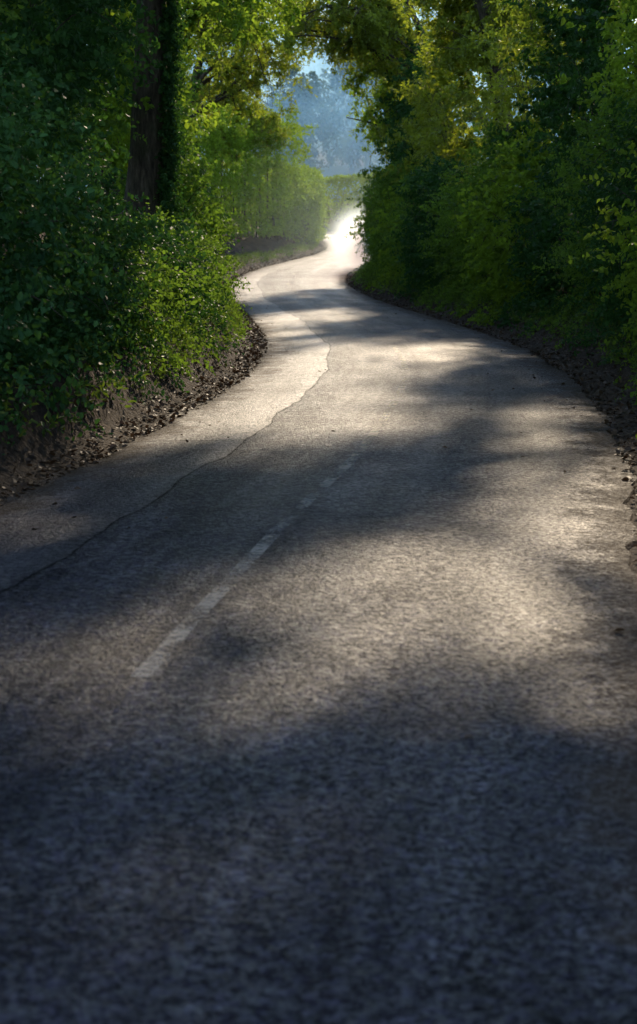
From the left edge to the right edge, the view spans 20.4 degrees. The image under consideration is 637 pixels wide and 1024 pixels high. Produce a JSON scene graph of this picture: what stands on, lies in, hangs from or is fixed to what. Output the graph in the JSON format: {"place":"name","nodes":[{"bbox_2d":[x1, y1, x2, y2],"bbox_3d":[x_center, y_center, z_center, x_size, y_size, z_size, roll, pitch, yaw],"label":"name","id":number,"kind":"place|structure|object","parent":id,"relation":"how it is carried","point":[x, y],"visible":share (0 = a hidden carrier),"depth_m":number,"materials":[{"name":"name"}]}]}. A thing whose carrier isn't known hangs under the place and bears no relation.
{"place":"outdoors","nodes":[
{"label":"outdoors","id":0,"kind":"place"},
{"bbox_2d":[0,231,636,1023],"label":"road","id":1,"kind":"structure","parent":0,"point":[268,681],"depth_m":6.83,"materials":[{"name":"grey asphalt"}]},
{"bbox_2d":[0,8,636,573],"bbox_3d":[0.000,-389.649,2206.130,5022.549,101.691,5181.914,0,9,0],"label":"ground","id":2,"kind":"structure","parent":0,"point":[36,442],"depth_m":19.12,"materials":[{"name":"brown soil"}]},
{"bbox_2d":[0,0,50,139],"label":"tall shrub","id":3,"kind":"object","parent":2,"relation":"on","point":[13,14],"visible":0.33,"depth_m":17.99,"materials":[{"name":"green plant"}]},
{"bbox_2d":[0,33,133,454],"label":"bank bush","id":4,"kind":"object","parent":2,"relation":"on","point":[16,277],"visible":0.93,"depth_m":14.73,"materials":[{"name":"green plant"}]},
{"bbox_2d":[4,0,146,180],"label":"tall shrub","id":5,"kind":"object","parent":2,"relation":"on","point":[112,122],"visible":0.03,"depth_m":29.48,"materials":[{"name":"green plant"}]},
{"bbox_2d":[0,0,182,220],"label":"tall shrub","id":6,"kind":"object","parent":2,"relation":"on","point":[62,56],"visible":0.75,"depth_m":22.00,"materials":[{"name":"green plant"}]},
{"bbox_2d":[0,128,198,434],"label":"bank bush","id":7,"kind":"object","parent":2,"relation":"on","point":[129,233],"visible":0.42,"depth_m":17.90,"materials":[{"name":"green plant"}]},
{"bbox_2d":[2,215,229,381],"bbox_3d":[-2.817,-2.496,21.898,3.452,2.399,5.994,0,9,0],"label":"bank bush","id":8,"kind":"object","parent":2,"relation":"on","point":[159,309],"visible":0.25,"depth_m":21.80,"materials":[{"name":"green plant"}]},
{"bbox_2d":[63,12,208,198],"bbox_3d":[-4.793,-9.942,41.023,4.889,6.423,11.861,0,9,0],"label":"tall shrub","id":9,"kind":"object","parent":2,"relation":"on","point":[195,153],"visible":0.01,"depth_m":40.06,"materials":[{"name":"green plant"}]},
{"bbox_2d":[60,0,220,210],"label":"tall shrub","id":10,"kind":"object","parent":2,"relation":"on","point":[123,139],"visible":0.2,"depth_m":33.28,"materials":[{"name":"green plant"}]},
{"bbox_2d":[81,61,208,181],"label":"tall shrub","id":11,"kind":"object","parent":2,"relation":"on","point":[191,113],"depth_m":53.82,"materials":[{"name":"green plant"}]},
{"bbox_2d":[98,57,208,180],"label":"tall shrub","id":12,"kind":"object","parent":2,"relation":"on","point":[194,86],"depth_m":46.23,"materials":[{"name":"green plant"}]},
{"bbox_2d":[122,0,190,231],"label":"ivy clad tree","id":13,"kind":"object","parent":2,"relation":"on","point":[154,162],"visible":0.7,"depth_m":31.09,"materials":[{"name":"green plant"}]},
{"bbox_2d":[110,143,226,254],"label":"bank bush","id":14,"kind":"object","parent":2,"relation":"on","point":[210,174],"depth_m":42.35,"materials":[{"name":"green plant"}]},
{"bbox_2d":[98,202,252,348],"bbox_3d":[-2.832,-3.838,29.489,3.472,2.557,5.569,0,9,0],"label":"bank bush","id":15,"kind":"object","parent":2,"relation":"on","point":[214,295],"visible":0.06,"depth_m":29.32,"materials":[{"name":"green plant"}]},
{"bbox_2d":[105,139,246,324],"bbox_3d":[-3.278,-5.653,36.450,3.666,3.947,6.681,0,9,0],"label":"bank bush","id":16,"kind":"object","parent":2,"relation":"on","point":[192,198],"visible":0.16,"depth_m":35.69,"materials":[{"name":"green plant"}]},
{"bbox_2d":[108,208,244,366],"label":"bank bush","id":17,"kind":"object","parent":2,"relation":"on","point":[188,261],"visible":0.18,"depth_m":25.09,"materials":[{"name":"green plant"}]},
{"bbox_2d":[110,168,242,313],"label":"bank bush","id":18,"kind":"object","parent":2,"relation":"on","point":[209,195],"visible":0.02,"depth_m":40.70,"materials":[{"name":"green plant"}]},
{"bbox_2d":[175,213,251,335],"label":"bank bush","id":19,"kind":"object","parent":2,"relation":"on","point":[203,242],"visible":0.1,"depth_m":32.42,"materials":[{"name":"green plant"}]},
{"bbox_2d":[105,0,329,217],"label":"lane tree","id":20,"kind":"object","parent":2,"relation":"on","point":[241,18],"visible":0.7,"depth_m":42.93,"materials":[{"name":"green plant"}]},
{"bbox_2d":[186,38,269,173],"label":"hillside tree","id":21,"kind":"object","parent":2,"relation":"on","point":[192,68],"visible":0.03,"depth_m":206.85,"materials":[{"name":"green plant"}]},
{"bbox_2d":[89,171,376,222],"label":"boundary hedge","id":22,"kind":"object","parent":2,"relation":"on","point":[336,179],"visible":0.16,"depth_m":123.94,"materials":[{"name":"green plant"}]},
{"bbox_2d":[175,0,302,85],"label":"lane tree","id":23,"kind":"object","parent":2,"relation":"on","point":[286,46],"visible":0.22,"depth_m":55.72,"materials":[{"name":"green plant"}]},
{"bbox_2d":[186,69,291,177],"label":"bend tree","id":24,"kind":"object","parent":2,"relation":"on","point":[273,117],"visible":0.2,"depth_m":90.34,"materials":[{"name":"green plant"}]},
{"bbox_2d":[229,22,277,104],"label":"hillside tree","id":25,"kind":"object","parent":2,"relation":"on","point":[265,99],"visible":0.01,"depth_m":249.26,"materials":[{"name":"green plant"}]},
{"bbox_2d":[187,93,327,240],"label":"tall hedge","id":26,"kind":"object","parent":2,"relation":"on","point":[216,141],"visible":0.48,"depth_m":89.10,"materials":[{"name":"green plant"}]},
{"bbox_2d":[182,0,332,138],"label":"lane tree","id":27,"kind":"object","parent":2,"relation":"on","point":[254,82],"visible":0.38,"depth_m":68.69,"materials":[{"name":"green plant"}]},
{"bbox_2d":[241,85,292,160],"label":"hillside tree","id":28,"kind":"object","parent":2,"relation":"on","point":[271,100],"visible":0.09,"depth_m":167.79,"materials":[{"name":"blue plant"}]},
{"bbox_2d":[208,153,332,242],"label":"clipped hedge","id":29,"kind":"object","parent":2,"relation":"on","point":[317,204],"visible":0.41,"depth_m":98.29,"materials":[{"name":"green plant"}]},
{"bbox_2d":[267,25,307,90],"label":"hillside tree","id":30,"kind":"object","parent":2,"relation":"on","point":[277,60],"visible":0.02,"depth_m":280.73,"materials":[{"name":"green plant"}]},
{"bbox_2d":[263,40,331,123],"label":"hillside tree","id":31,"kind":"object","parent":2,"relation":"on","point":[318,72],"visible":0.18,"depth_m":243.52,"materials":[{"name":"blue plant"}]},
{"bbox_2d":[263,58,345,171],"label":"hillside tree","id":32,"kind":"object","parent":2,"relation":"on","point":[305,108],"visible":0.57,"depth_m":165.33,"materials":[{"name":"blue plant"}]},
{"bbox_2d":[293,86,322,166],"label":"hillside tree","id":33,"kind":"object","parent":2,"relation":"on","point":[313,145],"depth_m":202.14,"materials":[{"name":"blue plant"}]},
{"bbox_2d":[0,234,636,437],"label":"verge grass","id":34,"kind":"structure","parent":2,"relation":"on","point":[297,245],"depth_m":24.80,"materials":[{"name":"green plant"}]},
{"bbox_2d":[0,245,636,737],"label":"leaf litter","id":35,"kind":"object","parent":2,"relation":"on","point":[256,343],"visible":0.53,"depth_m":20.67,"materials":[{"name":"brown plant"}]},
{"bbox_2d":[309,25,351,135],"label":"hillside tree","id":36,"kind":"object","parent":2,"relation":"on","point":[326,65],"visible":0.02,"depth_m":236.39,"materials":[{"name":"blue plant"}]},
{"bbox_2d":[317,90,374,172],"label":"hillside tree","id":37,"kind":"object","parent":2,"relation":"on","point":[351,169],"depth_m":215.51,"materials":[{"name":"blue plant"}]},
{"bbox_2d":[309,46,387,190],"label":"hillside tree","id":38,"kind":"object","parent":2,"relation":"on","point":[347,142],"visible":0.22,"depth_m":179.66,"materials":[{"name":"blue plant"}]},
{"bbox_2d":[319,69,389,166],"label":"hillside tree","id":39,"kind":"object","parent":2,"relation":"on","point":[355,121],"visible":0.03,"depth_m":207.90,"materials":[{"name":"blue plant"}]},
{"bbox_2d":[260,0,455,134],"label":"lane tree","id":40,"kind":"object","parent":2,"relation":"on","point":[377,23],"visible":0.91,"depth_m":63.13,"materials":[{"name":"green plant"}]},
{"bbox_2d":[352,193,376,276],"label":"verge bush","id":41,"kind":"object","parent":2,"relation":"on","point":[360,242],"visible":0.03,"depth_m":67.58,"materials":[{"name":"green plant"}]},
{"bbox_2d":[345,155,387,273],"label":"verge bush","id":42,"kind":"object","parent":2,"relation":"on","point":[359,246],"visible":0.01,"depth_m":71.33,"materials":[{"name":"green plant"}]},
{"bbox_2d":[343,183,396,285],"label":"verge bush","id":43,"kind":"object","parent":2,"relation":"on","point":[365,220],"visible":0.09,"depth_m":64.32,"materials":[{"name":"green plant"}]},
{"bbox_2d":[316,0,436,114],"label":"lane tree","id":44,"kind":"object","parent":2,"relation":"on","point":[356,68],"visible":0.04,"depth_m":67.13,"materials":[{"name":"green plant"}]},
{"bbox_2d":[338,6,417,164],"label":"bend tree","id":45,"kind":"object","parent":2,"relation":"on","point":[377,107],"visible":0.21,"depth_m":68.11,"materials":[{"name":"green plant"}]},
{"bbox_2d":[350,159,417,288],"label":"verge bush","id":46,"kind":"object","parent":2,"relation":"on","point":[392,176],"visible":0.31,"depth_m":60.08,"materials":[{"name":"green plant"}]},
{"bbox_2d":[365,166,437,292],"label":"verge bush","id":47,"kind":"object","parent":2,"relation":"on","point":[388,229],"visible":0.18,"depth_m":57.00,"materials":[{"name":"green plant"}]},
{"bbox_2d":[367,50,483,167],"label":"tall shrub","id":48,"kind":"object","parent":2,"relation":"on","point":[384,129],"visible":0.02,"depth_m":67.25,"materials":[{"name":"green plant"}]},
{"bbox_2d":[378,147,480,302],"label":"verge bush","id":49,"kind":"object","parent":2,"relation":"on","point":[410,254],"visible":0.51,"depth_m":49.00,"materials":[{"name":"green plant"}]},
{"bbox_2d":[371,23,494,182],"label":"tall shrub","id":50,"kind":"object","parent":2,"relation":"on","point":[399,153],"visible":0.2,"depth_m":62.66,"materials":[{"name":"green plant"}]},
{"bbox_2d":[412,7,473,107],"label":"hillside tree","id":51,"kind":"object","parent":2,"relation":"on","point":[429,18],"visible":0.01,"depth_m":249.09,"materials":[{"name":"green plant"}]},
{"bbox_2d":[370,18,525,195],"bbox_3d":[4.364,-12.248,56.585,5.133,7.576,10.293,-2,9,-11],"label":"tall shrub","id":52,"kind":"object","parent":2,"relation":"on","point":[435,137],"visible":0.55,"depth_m":55.36,"materials":[{"name":"green plant"}]},
{"bbox_2d":[411,167,496,309],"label":"verge bush","id":53,"kind":"object","parent":2,"relation":"on","point":[455,272],"visible":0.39,"depth_m":45.30,"materials":[{"name":"green plant"}]},
{"bbox_2d":[452,80,476,137],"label":"hillside tree","id":54,"kind":"object","parent":2,"relation":"on","point":[469,125],"depth_m":175.21,"materials":[{"name":"green plant"}]},
{"bbox_2d":[471,40,486,116],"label":"hillside tree","id":55,"kind":"object","parent":2,"relation":"on","point":[479,82],"visible":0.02,"depth_m":237.63,"materials":[{"name":"green plant"}]},
{"bbox_2d":[393,0,572,148],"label":"lane tree","id":56,"kind":"object","parent":2,"relation":"on","point":[454,16],"visible":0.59,"depth_m":52.70,"materials":[{"name":"green plant"}]},
{"bbox_2d":[432,130,547,317],"bbox_3d":[4.548,-6.749,41.761,3.886,4.526,5.672,3,9,21],"label":"verge bush","id":57,"kind":"object","parent":2,"relation":"on","point":[483,167],"visible":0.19,"depth_m":41.44,"materials":[{"name":"green plant"}]},
{"bbox_2d":[477,92,535,137],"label":"hillside tree","id":58,"kind":"object","parent":2,"relation":"on","point":[512,111],"visible":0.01,"depth_m":167.66,"materials":[{"name":"green plant"}]},
{"bbox_2d":[439,0,610,216],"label":"tall shrub","id":59,"kind":"object","parent":2,"relation":"on","point":[515,81],"visible":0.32,"depth_m":43.10,"materials":[{"name":"green plant"}]},
{"bbox_2d":[449,119,605,326],"bbox_3d":[4.648,-6.072,37.507,3.718,4.545,6.722,0,9,0],"label":"verge bush","id":60,"kind":"object","parent":2,"relation":"on","point":[496,256],"visible":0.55,"depth_m":37.33,"materials":[{"name":"green plant"}]},
{"bbox_2d":[508,45,584,137],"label":"hillside tree","id":61,"kind":"object","parent":2,"relation":"on","point":[547,87],"depth_m":177.84,"materials":[{"name":"green plant"}]},
{"bbox_2d":[486,138,614,337],"bbox_3d":[5.049,-5.179,33.985,3.464,3.858,5.596,0,9,0],"label":"verge bush","id":62,"kind":"object","parent":2,"relation":"on","point":[547,225],"visible":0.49,"depth_m":33.80,"materials":[{"name":"green plant"}]},
{"bbox_2d":[483,0,636,209],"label":"tall shrub","id":63,"kind":"object","parent":2,"relation":"on","point":[560,101],"visible":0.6,"depth_m":36.22,"materials":[{"name":"green plant"}]},
{"bbox_2d":[485,0,636,112],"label":"lane tree","id":64,"kind":"object","parent":2,"relation":"on","point":[535,31],"visible":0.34,"depth_m":38.37,"materials":[{"name":"green plant"}]},
{"bbox_2d":[512,75,636,350],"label":"verge bush","id":65,"kind":"object","parent":2,"relation":"on","point":[576,183],"visible":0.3,"depth_m":29.70,"materials":[{"name":"green plant"}]},
{"bbox_2d":[532,96,636,367],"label":"verge bush","id":66,"kind":"object","parent":2,"relation":"on","point":[627,186],"visible":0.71,"depth_m":25.48,"materials":[{"name":"green plant"}]},
{"bbox_2d":[549,0,636,206],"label":"tall shrub","id":67,"kind":"object","parent":2,"relation":"on","point":[620,62],"visible":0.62,"depth_m":30.52,"materials":[{"name":"green plant"}]},
{"bbox_2d":[568,140,636,393],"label":"verge bush","id":68,"kind":"object","parent":2,"relation":"on","point":[629,279],"visible":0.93,"depth_m":22.16,"materials":[{"name":"green plant"}]},
{"bbox_2d":[615,126,636,410],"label":"verge bush","id":69,"kind":"object","parent":2,"relation":"on","point":[635,392],"visible":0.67,"depth_m":19.16,"materials":[{"name":"green plant"}]}
]}

